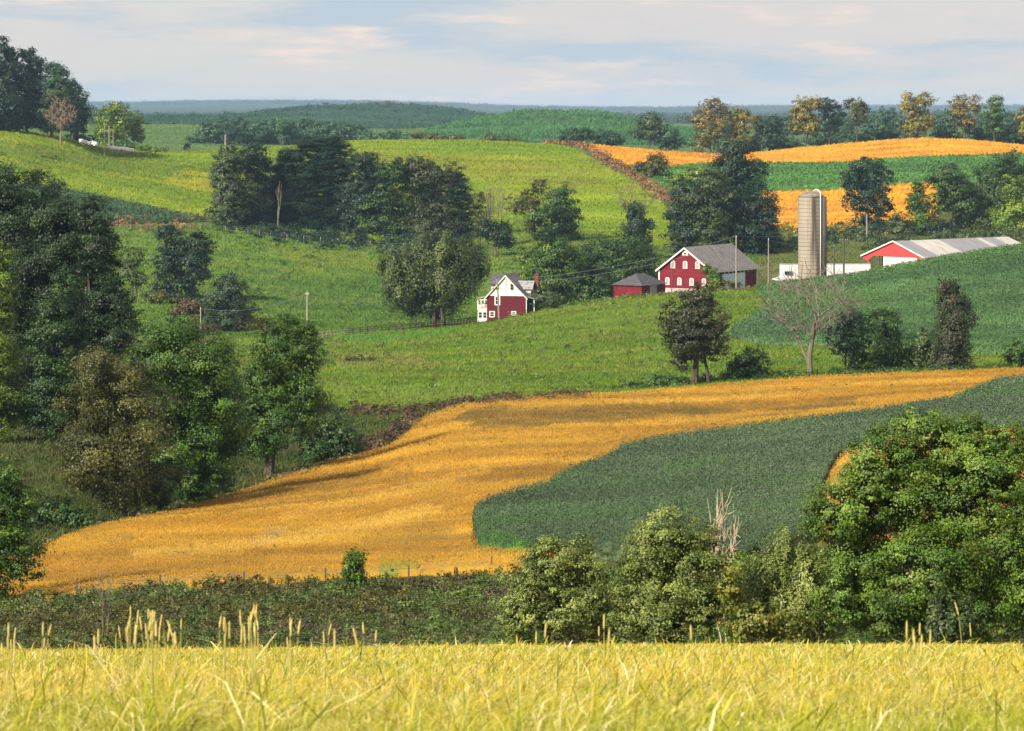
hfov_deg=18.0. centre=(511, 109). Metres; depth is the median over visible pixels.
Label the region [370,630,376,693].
foxtail stalk
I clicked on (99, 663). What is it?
foxtail stalk
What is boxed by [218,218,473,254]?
undergrowth
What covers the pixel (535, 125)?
corn crop
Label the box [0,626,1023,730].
meadow grass
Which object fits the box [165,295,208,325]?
shrub
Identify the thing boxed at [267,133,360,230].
pine tree
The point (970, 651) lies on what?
foxtail stalk
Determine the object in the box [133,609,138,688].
foxtail stalk
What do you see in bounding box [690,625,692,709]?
foxtail stalk
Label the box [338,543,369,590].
sapling
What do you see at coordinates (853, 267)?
bunker silo
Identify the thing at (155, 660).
foxtail stalk
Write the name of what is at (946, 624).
shrub
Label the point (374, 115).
corn crop
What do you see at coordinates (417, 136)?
shrub
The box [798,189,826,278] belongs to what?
silo
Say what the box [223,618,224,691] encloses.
foxtail stalk
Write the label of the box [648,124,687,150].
tree
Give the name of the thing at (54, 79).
tree
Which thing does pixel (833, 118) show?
tree
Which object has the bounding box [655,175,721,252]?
tree
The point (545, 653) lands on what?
foxtail stalk
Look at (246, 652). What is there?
foxtail stalk
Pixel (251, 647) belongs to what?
foxtail stalk
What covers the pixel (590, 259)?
tree
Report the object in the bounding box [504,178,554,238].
tree
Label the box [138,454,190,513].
bush
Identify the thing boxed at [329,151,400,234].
tree
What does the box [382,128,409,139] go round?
shrub
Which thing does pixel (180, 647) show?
foxtail stalk
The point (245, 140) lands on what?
tree
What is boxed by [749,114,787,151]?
tree
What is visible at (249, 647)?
foxtail stalk
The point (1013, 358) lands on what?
shrub
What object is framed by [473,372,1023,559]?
green soybeans
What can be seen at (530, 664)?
foxtail stalk
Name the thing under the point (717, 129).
tree
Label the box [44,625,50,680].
foxtail stalk
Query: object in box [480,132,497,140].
shrub
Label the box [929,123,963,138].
shrub
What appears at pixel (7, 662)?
foxtail stalk
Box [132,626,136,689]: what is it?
foxtail stalk
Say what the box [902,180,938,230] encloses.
tree
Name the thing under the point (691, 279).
louver window
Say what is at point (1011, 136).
shrub
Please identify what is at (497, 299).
utility pole
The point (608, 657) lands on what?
foxtail stalk
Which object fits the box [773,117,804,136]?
tree
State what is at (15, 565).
tree
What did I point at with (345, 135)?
tree
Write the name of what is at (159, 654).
foxtail stalk
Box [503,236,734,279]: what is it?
power line
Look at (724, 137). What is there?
tree
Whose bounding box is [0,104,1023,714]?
ground
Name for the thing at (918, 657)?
foxtail stalk
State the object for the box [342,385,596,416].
undergrowth
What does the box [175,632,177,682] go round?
foxtail stalk
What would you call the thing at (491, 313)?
window
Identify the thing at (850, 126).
tree
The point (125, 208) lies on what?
green soybeans
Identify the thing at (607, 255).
tree
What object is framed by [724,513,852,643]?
shrub
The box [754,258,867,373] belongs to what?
dead tree
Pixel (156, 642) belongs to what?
foxtail stalk
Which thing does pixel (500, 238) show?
tree
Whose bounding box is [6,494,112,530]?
shrub
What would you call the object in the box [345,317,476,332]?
rail fence
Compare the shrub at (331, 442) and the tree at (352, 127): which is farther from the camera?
the tree at (352, 127)
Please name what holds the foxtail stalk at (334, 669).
on the ground at (210, 108)
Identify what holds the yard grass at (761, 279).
on the ground at (210, 108)
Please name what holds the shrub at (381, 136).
on the ground at (210, 108)
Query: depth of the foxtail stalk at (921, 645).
9.88 m
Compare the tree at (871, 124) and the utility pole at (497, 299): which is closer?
the utility pole at (497, 299)
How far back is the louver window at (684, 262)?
663.01 m
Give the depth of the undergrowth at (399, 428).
313.69 m
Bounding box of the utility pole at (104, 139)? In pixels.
[104,123,104,156]
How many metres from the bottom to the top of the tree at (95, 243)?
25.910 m
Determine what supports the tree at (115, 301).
on the ground at (210, 108)
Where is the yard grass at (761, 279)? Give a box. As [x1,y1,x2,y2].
[597,195,1023,294]
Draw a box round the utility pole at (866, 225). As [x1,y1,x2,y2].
[866,214,867,236]
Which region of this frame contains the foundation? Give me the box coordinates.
[665,288,699,292]
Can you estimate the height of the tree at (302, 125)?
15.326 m
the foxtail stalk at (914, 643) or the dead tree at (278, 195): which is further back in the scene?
the dead tree at (278, 195)
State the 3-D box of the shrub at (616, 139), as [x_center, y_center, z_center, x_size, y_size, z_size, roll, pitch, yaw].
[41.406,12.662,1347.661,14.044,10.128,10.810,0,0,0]
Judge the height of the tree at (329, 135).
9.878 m
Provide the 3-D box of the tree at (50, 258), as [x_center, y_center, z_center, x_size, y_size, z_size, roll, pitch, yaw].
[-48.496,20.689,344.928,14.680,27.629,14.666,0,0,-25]
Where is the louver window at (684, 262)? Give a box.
[683,261,687,268]
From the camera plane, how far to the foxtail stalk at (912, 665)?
11.49 m
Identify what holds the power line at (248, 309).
attached to the utility pole at (306, 294)
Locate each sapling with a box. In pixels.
[94,568,114,634]
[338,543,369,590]
[703,488,741,643]
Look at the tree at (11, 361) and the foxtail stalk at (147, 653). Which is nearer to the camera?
the foxtail stalk at (147, 653)
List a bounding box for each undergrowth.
[0,558,551,650]
[32,496,217,546]
[111,212,215,232]
[214,453,363,501]
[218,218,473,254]
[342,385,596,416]
[350,404,428,453]
[497,563,1023,645]
[543,138,673,202]
[605,285,754,300]
[650,362,978,381]
[697,543,852,595]
[767,219,1023,252]
[778,217,914,235]
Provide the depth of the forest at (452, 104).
13032.81 m
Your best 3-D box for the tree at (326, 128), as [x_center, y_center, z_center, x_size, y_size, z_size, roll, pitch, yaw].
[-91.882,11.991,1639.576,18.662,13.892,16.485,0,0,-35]
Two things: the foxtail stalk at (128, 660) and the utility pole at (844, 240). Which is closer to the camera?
the foxtail stalk at (128, 660)
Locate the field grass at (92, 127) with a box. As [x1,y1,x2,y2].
[13,123,664,151]
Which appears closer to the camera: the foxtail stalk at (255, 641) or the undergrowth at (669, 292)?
the foxtail stalk at (255, 641)
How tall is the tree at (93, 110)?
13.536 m
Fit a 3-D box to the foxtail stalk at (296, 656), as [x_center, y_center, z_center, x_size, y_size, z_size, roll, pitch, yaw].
[-0.709,1.858,10.632,0.035,0.363,0.007,0,0,-40]
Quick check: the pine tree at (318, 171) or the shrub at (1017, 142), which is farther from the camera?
the shrub at (1017, 142)
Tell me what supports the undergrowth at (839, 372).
on the ground at (210, 108)
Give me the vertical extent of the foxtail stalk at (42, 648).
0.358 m
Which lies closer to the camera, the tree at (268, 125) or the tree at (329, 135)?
the tree at (329, 135)
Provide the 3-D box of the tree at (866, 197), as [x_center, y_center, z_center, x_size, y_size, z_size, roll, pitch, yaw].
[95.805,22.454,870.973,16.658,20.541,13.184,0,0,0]
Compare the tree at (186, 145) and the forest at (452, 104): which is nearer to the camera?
the tree at (186, 145)
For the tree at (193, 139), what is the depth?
1665.40 m
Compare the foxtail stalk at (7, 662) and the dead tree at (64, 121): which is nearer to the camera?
the foxtail stalk at (7, 662)
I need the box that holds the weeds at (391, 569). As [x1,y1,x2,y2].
[8,370,1012,591]
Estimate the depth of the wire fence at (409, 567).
149.33 m
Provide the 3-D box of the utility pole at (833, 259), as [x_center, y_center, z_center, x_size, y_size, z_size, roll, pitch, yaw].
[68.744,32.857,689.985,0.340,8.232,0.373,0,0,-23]
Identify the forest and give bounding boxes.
[1,98,1023,110]
[12,108,1019,123]
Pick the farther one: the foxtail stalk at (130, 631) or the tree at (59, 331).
the tree at (59, 331)
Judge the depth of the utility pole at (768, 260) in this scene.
667.88 m
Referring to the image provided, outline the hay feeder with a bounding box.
[41,153,57,156]
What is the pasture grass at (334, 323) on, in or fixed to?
on the ground at (210, 108)
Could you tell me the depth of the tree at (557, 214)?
842.09 m
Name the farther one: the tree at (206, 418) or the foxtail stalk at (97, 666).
the tree at (206, 418)
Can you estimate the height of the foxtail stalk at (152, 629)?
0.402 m
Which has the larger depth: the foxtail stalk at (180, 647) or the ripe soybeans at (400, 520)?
the ripe soybeans at (400, 520)
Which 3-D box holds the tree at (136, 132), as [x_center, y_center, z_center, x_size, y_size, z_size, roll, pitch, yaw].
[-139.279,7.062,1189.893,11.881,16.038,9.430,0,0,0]
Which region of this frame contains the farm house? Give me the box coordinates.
[476,272,539,321]
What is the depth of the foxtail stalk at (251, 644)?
11.39 m
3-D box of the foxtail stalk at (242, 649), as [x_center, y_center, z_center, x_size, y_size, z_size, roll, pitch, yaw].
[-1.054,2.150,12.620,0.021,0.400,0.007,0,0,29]
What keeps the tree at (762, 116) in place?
on the ground at (210, 108)
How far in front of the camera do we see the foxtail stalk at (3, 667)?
11.17 m
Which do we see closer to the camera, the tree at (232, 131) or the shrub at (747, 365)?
the shrub at (747, 365)
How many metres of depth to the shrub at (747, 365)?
380.74 m
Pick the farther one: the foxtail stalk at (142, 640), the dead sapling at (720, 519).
the dead sapling at (720, 519)
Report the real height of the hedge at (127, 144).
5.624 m
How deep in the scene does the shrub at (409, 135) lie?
1601.96 m
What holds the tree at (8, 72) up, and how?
on the ground at (210, 108)
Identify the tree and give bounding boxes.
[0,35,38,131]
[0,152,76,424]
[0,240,38,442]
[0,452,54,599]
[1,175,117,426]
[4,46,50,131]
[5,272,99,442]
[33,61,85,133]
[33,87,75,137]
[41,339,197,518]
[43,97,77,144]
[46,190,142,425]
[65,281,145,431]
[66,80,94,139]
[86,111,99,124]
[88,100,133,145]
[92,107,104,113]
[117,314,265,506]
[118,108,148,143]
[118,246,148,298]
[147,220,218,299]
[181,141,190,150]
[184,128,207,142]
[195,271,264,331]
[196,119,230,144]
[196,135,232,143]
[202,141,268,226]
[213,117,243,141]
[225,140,283,224]
[226,312,337,474]
[227,117,253,143]
[232,132,260,143]
[244,119,271,142]
[255,118,284,140]
[255,133,282,143]
[264,146,314,223]
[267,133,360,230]
[268,116,297,145]
[275,183,281,226]
[278,125,307,144]
[292,116,321,133]
[300,121,324,139]
[311,120,346,139]
[325,133,345,140]
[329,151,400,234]
[330,128,357,140]
[343,122,368,139]
[352,127,379,139]
[354,155,430,236]
[363,161,398,210]
[374,220,491,327]
[387,154,456,236]
[417,181,452,218]
[418,158,472,236]
[442,166,476,238]
[468,191,491,242]
[484,178,504,254]
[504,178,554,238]
[513,246,538,280]
[517,232,591,307]
[518,180,584,240]
[544,243,612,300]
[578,226,663,285]
[613,178,660,248]
[626,111,668,148]
[631,161,648,173]
[639,151,673,176]
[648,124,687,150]
[654,281,735,384]
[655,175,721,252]
[675,168,738,245]
[682,135,784,251]
[686,97,734,152]
[711,120,745,140]
[724,103,760,146]
[740,196,784,255]
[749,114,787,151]
[750,115,778,133]
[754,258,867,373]
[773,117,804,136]
[785,95,823,146]
[796,403,1023,644]
[812,97,848,144]
[818,117,859,135]
[822,308,867,370]
[837,155,897,220]
[842,96,871,141]
[847,308,919,369]
[854,115,887,130]
[869,106,903,124]
[885,113,908,131]
[892,116,928,138]
[896,89,937,138]
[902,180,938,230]
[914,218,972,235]
[921,162,981,228]
[928,112,950,130]
[929,274,982,369]
[933,108,967,128]
[944,93,984,139]
[950,185,999,229]
[970,114,991,130]
[970,147,1023,210]
[980,94,1006,141]
[989,174,1023,230]
[996,110,1022,130]
[1012,105,1023,139]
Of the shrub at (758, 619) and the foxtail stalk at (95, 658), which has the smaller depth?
the foxtail stalk at (95, 658)
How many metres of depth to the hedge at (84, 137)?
1129.65 m
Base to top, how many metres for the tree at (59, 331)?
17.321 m
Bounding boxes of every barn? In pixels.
[655,244,759,288]
[860,237,1020,267]
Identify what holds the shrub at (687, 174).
on the ground at (210, 108)
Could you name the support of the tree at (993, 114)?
on the ground at (210, 108)
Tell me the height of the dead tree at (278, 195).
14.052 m
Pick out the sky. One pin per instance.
(654, 53)
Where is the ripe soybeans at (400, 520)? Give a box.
[0,366,1023,601]
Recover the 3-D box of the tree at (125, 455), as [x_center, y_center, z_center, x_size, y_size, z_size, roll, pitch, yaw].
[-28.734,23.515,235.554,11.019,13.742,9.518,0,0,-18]
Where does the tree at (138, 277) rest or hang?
on the ground at (210, 108)
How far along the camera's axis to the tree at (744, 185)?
823.77 m
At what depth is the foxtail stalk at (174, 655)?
11.99 m
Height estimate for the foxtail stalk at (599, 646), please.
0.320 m
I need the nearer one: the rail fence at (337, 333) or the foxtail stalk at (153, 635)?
the foxtail stalk at (153, 635)
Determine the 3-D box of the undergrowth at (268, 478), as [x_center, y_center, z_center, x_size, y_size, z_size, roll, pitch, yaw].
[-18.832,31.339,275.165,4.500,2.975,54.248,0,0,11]
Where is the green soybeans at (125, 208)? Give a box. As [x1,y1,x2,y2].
[0,181,214,224]
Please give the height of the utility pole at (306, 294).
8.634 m
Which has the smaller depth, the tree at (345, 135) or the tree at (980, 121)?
the tree at (345, 135)
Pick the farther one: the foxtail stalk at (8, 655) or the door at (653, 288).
the door at (653, 288)
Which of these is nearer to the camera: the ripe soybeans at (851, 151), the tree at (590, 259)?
the tree at (590, 259)
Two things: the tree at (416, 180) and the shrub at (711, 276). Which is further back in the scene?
the tree at (416, 180)
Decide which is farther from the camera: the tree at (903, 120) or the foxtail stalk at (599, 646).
the tree at (903, 120)
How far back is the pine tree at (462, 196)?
863.95 m
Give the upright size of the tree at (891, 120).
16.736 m
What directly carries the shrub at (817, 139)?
on the ground at (210, 108)
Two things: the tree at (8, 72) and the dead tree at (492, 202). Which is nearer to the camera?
the dead tree at (492, 202)
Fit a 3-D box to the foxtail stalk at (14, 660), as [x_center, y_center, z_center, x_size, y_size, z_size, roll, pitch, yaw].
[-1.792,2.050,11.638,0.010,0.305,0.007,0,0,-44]
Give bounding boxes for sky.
[0,0,1023,107]
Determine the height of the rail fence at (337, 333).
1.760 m
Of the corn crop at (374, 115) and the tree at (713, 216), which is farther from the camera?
the corn crop at (374, 115)
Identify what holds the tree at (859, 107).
on the ground at (210, 108)
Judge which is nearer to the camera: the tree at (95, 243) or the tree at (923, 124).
the tree at (95, 243)
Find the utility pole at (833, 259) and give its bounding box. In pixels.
[833,245,834,274]
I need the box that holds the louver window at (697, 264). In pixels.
[695,261,699,268]
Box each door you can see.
[650,285,656,293]
[722,272,744,288]
[907,257,916,262]
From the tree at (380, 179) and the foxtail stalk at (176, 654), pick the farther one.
the tree at (380, 179)
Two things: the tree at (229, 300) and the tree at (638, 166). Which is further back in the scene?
the tree at (638, 166)
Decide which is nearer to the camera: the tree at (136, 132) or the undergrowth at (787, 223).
the undergrowth at (787, 223)
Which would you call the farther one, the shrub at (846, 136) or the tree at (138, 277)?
the shrub at (846, 136)
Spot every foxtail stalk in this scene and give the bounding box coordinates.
[1,643,5,704]
[7,636,8,701]
[8,622,9,692]
[13,638,14,697]
[41,623,43,687]
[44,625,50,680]
[93,636,95,685]
[95,628,98,711]
[95,647,99,691]
[99,645,100,691]
[118,625,125,681]
[126,628,130,693]
[127,623,128,686]
[128,617,130,651]
[129,605,130,667]
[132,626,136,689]
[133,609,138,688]
[139,616,147,698]
[145,623,150,679]
[146,609,148,670]
[146,612,151,707]
[148,631,151,683]
[149,610,152,703]
[151,611,154,680]
[152,610,153,650]
[155,621,156,677]
[155,634,155,688]
[157,615,161,658]
[159,627,159,687]
[167,620,175,686]
[167,630,170,684]
[172,633,173,679]
[174,636,176,688]
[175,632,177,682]
[179,619,181,682]
[219,616,221,688]
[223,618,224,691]
[224,617,225,656]
[229,621,229,698]
[240,610,243,683]
[240,624,242,697]
[244,626,251,688]
[248,617,249,690]
[250,607,254,697]
[250,612,252,681]
[253,605,255,689]
[253,623,254,664]
[256,616,257,673]
[257,620,259,675]
[287,637,288,690]
[290,624,291,699]
[292,619,300,706]
[323,631,328,689]
[327,623,331,668]
[333,629,335,719]
[353,628,364,712]
[362,622,363,685]
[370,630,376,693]
[530,642,531,694]
[535,631,536,676]
[544,623,547,691]
[598,627,599,668]
[603,614,604,694]
[607,628,609,697]
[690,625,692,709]
[906,621,912,707]
[912,629,913,698]
[913,635,915,722]
[917,623,920,700]
[918,636,922,717]
[929,630,930,703]
[955,603,963,677]
[969,624,970,679]
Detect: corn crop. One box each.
[84,102,492,128]
[408,107,721,144]
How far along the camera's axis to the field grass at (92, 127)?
1844.07 m
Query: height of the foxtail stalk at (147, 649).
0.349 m
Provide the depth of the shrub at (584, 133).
1314.04 m
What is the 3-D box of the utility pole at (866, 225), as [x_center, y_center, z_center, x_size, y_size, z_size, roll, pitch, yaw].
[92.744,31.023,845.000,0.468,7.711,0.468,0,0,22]
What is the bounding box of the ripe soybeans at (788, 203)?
[760,181,938,229]
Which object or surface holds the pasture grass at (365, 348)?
on the ground at (210, 108)
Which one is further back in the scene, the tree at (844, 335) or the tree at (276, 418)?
the tree at (844, 335)
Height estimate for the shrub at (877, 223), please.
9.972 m
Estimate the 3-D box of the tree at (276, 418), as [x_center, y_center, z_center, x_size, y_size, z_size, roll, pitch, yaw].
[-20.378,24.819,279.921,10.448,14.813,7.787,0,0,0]
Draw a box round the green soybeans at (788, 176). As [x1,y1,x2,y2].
[645,152,1023,190]
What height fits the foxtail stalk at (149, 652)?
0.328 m
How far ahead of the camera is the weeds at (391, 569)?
256.68 m
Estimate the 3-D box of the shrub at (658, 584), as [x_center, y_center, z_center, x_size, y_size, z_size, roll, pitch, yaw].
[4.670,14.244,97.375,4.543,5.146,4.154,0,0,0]
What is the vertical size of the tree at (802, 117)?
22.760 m
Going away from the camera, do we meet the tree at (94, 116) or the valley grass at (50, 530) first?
the valley grass at (50, 530)
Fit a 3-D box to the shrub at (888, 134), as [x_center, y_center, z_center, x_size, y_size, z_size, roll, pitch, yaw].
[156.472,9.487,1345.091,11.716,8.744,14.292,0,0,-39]
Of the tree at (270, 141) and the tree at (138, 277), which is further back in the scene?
the tree at (270, 141)
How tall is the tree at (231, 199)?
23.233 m
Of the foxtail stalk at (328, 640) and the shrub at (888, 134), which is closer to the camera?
the foxtail stalk at (328, 640)
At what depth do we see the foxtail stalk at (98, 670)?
12.66 m
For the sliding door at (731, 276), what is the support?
in the barn at (686, 270)
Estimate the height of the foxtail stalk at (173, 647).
0.364 m
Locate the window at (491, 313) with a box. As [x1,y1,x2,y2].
[489,311,494,316]
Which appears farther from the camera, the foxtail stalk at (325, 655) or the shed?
the shed
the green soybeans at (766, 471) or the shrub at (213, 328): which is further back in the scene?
the shrub at (213, 328)
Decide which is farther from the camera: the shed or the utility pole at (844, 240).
the utility pole at (844, 240)
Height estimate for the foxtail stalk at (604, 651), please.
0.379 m
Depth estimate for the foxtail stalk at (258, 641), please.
14.72 m
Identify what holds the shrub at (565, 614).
on the ground at (210, 108)
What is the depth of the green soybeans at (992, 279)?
508.49 m
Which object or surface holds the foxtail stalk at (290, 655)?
on the ground at (210, 108)
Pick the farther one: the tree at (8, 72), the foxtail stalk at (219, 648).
the tree at (8, 72)
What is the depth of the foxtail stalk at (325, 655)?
13.81 m
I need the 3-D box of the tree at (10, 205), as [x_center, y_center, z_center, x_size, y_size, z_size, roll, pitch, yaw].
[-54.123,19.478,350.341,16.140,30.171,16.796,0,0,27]
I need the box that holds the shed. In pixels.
[612,273,667,297]
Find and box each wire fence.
[76,557,491,594]
[225,226,407,246]
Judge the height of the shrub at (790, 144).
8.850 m
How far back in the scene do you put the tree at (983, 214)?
870.32 m
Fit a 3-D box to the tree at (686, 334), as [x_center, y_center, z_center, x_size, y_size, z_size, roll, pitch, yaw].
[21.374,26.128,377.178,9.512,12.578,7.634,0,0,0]
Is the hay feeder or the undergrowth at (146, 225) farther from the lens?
the hay feeder
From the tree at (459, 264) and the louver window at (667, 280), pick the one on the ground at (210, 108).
the tree at (459, 264)
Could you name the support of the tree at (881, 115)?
on the ground at (210, 108)
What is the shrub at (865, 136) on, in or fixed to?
on the ground at (210, 108)
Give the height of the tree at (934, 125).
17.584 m
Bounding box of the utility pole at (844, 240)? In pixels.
[840,237,847,273]
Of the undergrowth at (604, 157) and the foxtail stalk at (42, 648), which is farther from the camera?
the undergrowth at (604, 157)
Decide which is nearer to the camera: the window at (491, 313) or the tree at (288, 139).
the window at (491, 313)
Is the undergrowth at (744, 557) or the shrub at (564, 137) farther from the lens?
the shrub at (564, 137)
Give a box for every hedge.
[63,133,97,142]
[92,139,168,151]
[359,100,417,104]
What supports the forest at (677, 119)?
on the ground at (210, 108)
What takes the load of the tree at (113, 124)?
on the ground at (210, 108)
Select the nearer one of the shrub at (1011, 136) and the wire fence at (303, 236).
the wire fence at (303, 236)
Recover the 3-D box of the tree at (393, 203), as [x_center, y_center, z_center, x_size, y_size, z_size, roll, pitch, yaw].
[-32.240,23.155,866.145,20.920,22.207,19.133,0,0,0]
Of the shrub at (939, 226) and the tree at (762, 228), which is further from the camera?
the shrub at (939, 226)
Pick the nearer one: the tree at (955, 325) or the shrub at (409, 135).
the tree at (955, 325)
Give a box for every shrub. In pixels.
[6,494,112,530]
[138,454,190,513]
[140,289,194,303]
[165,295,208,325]
[191,314,271,333]
[199,457,237,494]
[288,408,370,463]
[343,354,377,361]
[365,130,389,139]
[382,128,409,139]
[399,130,427,139]
[410,132,424,138]
[422,132,447,139]
[446,134,468,139]
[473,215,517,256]
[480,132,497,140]
[490,530,623,644]
[495,132,519,141]
[527,284,562,310]
[557,127,579,142]
[564,273,613,304]
[565,126,595,140]
[584,127,611,143]
[591,499,740,645]
[597,129,626,146]
[608,377,664,388]
[637,374,690,385]
[662,164,711,187]
[699,262,723,288]
[711,139,732,153]
[711,560,817,642]
[714,279,742,288]
[720,345,772,379]
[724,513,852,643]
[743,137,767,151]
[768,134,803,150]
[801,132,835,145]
[825,126,863,144]
[844,211,893,233]
[853,127,882,141]
[867,124,905,139]
[882,209,925,234]
[906,322,945,368]
[924,579,988,644]
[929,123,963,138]
[960,126,991,141]
[986,127,1023,142]
[999,335,1023,368]
[1002,139,1023,143]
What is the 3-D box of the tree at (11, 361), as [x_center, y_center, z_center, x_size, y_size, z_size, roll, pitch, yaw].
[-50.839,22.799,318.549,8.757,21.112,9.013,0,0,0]
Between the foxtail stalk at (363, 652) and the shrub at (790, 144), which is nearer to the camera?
the foxtail stalk at (363, 652)
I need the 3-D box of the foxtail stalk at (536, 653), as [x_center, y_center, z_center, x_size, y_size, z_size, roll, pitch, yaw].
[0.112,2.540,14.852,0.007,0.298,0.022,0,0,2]
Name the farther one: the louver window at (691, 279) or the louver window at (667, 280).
the louver window at (667, 280)
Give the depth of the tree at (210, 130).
1627.54 m
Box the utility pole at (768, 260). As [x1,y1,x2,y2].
[768,238,768,282]
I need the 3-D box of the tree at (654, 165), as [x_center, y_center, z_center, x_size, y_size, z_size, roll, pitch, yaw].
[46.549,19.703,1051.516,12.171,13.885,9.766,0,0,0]
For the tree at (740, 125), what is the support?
on the ground at (210, 108)
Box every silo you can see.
[773,263,869,280]
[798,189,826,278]
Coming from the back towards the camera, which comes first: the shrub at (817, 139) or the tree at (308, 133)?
the tree at (308, 133)
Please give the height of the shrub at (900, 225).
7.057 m
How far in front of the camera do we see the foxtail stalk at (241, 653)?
10.37 m
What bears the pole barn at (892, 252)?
on the ground at (210, 108)
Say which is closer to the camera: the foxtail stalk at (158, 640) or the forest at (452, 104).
the foxtail stalk at (158, 640)
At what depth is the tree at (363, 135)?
1625.57 m
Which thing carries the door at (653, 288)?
in the shed
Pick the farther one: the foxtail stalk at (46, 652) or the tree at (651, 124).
the tree at (651, 124)
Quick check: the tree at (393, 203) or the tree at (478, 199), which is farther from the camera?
the tree at (393, 203)
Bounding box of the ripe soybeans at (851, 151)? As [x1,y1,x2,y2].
[584,137,1023,165]
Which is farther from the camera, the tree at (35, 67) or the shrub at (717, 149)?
the shrub at (717, 149)
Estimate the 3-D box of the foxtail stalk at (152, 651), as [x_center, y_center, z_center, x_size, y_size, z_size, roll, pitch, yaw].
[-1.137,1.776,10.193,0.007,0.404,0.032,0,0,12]
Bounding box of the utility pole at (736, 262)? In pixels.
[735,235,736,288]
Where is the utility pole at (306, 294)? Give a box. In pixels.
[305,291,308,322]
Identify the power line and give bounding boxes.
[202,294,303,310]
[498,242,734,284]
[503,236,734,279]
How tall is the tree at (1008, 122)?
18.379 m
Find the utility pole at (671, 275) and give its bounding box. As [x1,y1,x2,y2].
[671,261,671,290]
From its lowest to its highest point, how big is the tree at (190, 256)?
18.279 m
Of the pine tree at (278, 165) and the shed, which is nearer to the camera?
the shed
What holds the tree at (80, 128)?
on the ground at (210, 108)
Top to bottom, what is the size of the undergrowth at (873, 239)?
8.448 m
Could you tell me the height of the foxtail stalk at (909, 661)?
0.348 m
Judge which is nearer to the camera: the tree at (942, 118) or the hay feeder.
the hay feeder
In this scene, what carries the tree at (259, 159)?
on the ground at (210, 108)
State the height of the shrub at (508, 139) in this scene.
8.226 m
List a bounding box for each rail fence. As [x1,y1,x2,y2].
[318,330,341,337]
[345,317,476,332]
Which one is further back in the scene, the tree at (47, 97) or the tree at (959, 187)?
the tree at (47, 97)
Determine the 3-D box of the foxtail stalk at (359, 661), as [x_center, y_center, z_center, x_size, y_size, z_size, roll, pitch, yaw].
[-0.494,1.847,10.478,0.042,0.339,0.007,0,0,-8]
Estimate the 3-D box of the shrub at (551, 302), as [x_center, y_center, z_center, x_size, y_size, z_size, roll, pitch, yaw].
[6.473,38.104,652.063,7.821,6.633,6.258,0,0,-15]
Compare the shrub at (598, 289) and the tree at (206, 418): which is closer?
the tree at (206, 418)
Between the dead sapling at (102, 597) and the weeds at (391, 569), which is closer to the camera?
the dead sapling at (102, 597)
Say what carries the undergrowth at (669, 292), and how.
on the ground at (210, 108)
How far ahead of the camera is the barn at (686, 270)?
665.25 m
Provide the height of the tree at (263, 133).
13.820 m
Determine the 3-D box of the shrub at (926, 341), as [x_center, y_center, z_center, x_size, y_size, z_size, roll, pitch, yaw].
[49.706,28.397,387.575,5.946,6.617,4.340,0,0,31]
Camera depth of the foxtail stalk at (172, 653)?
14.68 m
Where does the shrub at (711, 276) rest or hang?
on the ground at (210, 108)
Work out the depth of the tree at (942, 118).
1802.41 m
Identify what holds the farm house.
on the ground at (210, 108)
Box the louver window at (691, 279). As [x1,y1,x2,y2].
[689,278,693,285]
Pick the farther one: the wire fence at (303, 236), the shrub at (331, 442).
the wire fence at (303, 236)
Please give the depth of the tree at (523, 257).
699.46 m
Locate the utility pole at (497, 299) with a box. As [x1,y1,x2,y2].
[492,279,499,318]
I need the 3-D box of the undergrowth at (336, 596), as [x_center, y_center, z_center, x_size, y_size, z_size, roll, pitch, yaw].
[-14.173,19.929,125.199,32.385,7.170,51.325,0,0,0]
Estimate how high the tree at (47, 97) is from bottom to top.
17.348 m
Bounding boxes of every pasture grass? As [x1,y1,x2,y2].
[0,130,669,246]
[12,223,758,337]
[223,288,1023,412]
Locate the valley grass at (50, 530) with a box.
[0,357,441,558]
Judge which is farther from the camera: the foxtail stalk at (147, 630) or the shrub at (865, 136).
the shrub at (865, 136)
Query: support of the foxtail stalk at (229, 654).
on the ground at (210, 108)
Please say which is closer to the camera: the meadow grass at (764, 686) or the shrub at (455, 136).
the meadow grass at (764, 686)
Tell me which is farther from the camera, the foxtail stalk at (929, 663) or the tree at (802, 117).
the tree at (802, 117)
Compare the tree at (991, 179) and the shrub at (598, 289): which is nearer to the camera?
the shrub at (598, 289)
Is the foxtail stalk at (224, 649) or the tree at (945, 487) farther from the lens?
the tree at (945, 487)
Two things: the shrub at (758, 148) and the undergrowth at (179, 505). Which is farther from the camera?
the shrub at (758, 148)
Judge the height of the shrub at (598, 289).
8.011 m
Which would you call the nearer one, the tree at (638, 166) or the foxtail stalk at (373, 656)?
the foxtail stalk at (373, 656)
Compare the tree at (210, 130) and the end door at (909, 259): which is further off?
the tree at (210, 130)
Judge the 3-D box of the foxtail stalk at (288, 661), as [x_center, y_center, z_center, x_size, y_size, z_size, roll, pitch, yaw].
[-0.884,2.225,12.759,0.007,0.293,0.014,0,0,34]
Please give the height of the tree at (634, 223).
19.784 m
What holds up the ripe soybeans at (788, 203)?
on the ground at (210, 108)
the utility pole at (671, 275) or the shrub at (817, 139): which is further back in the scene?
the shrub at (817, 139)
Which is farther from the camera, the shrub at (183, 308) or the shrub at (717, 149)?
the shrub at (717, 149)
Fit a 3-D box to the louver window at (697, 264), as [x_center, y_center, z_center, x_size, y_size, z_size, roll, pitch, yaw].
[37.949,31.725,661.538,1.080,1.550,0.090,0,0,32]
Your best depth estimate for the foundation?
662.09 m
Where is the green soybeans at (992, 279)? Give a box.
[728,242,1023,354]
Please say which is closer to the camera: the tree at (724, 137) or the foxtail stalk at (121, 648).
the foxtail stalk at (121, 648)
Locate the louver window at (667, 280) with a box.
[665,277,669,284]

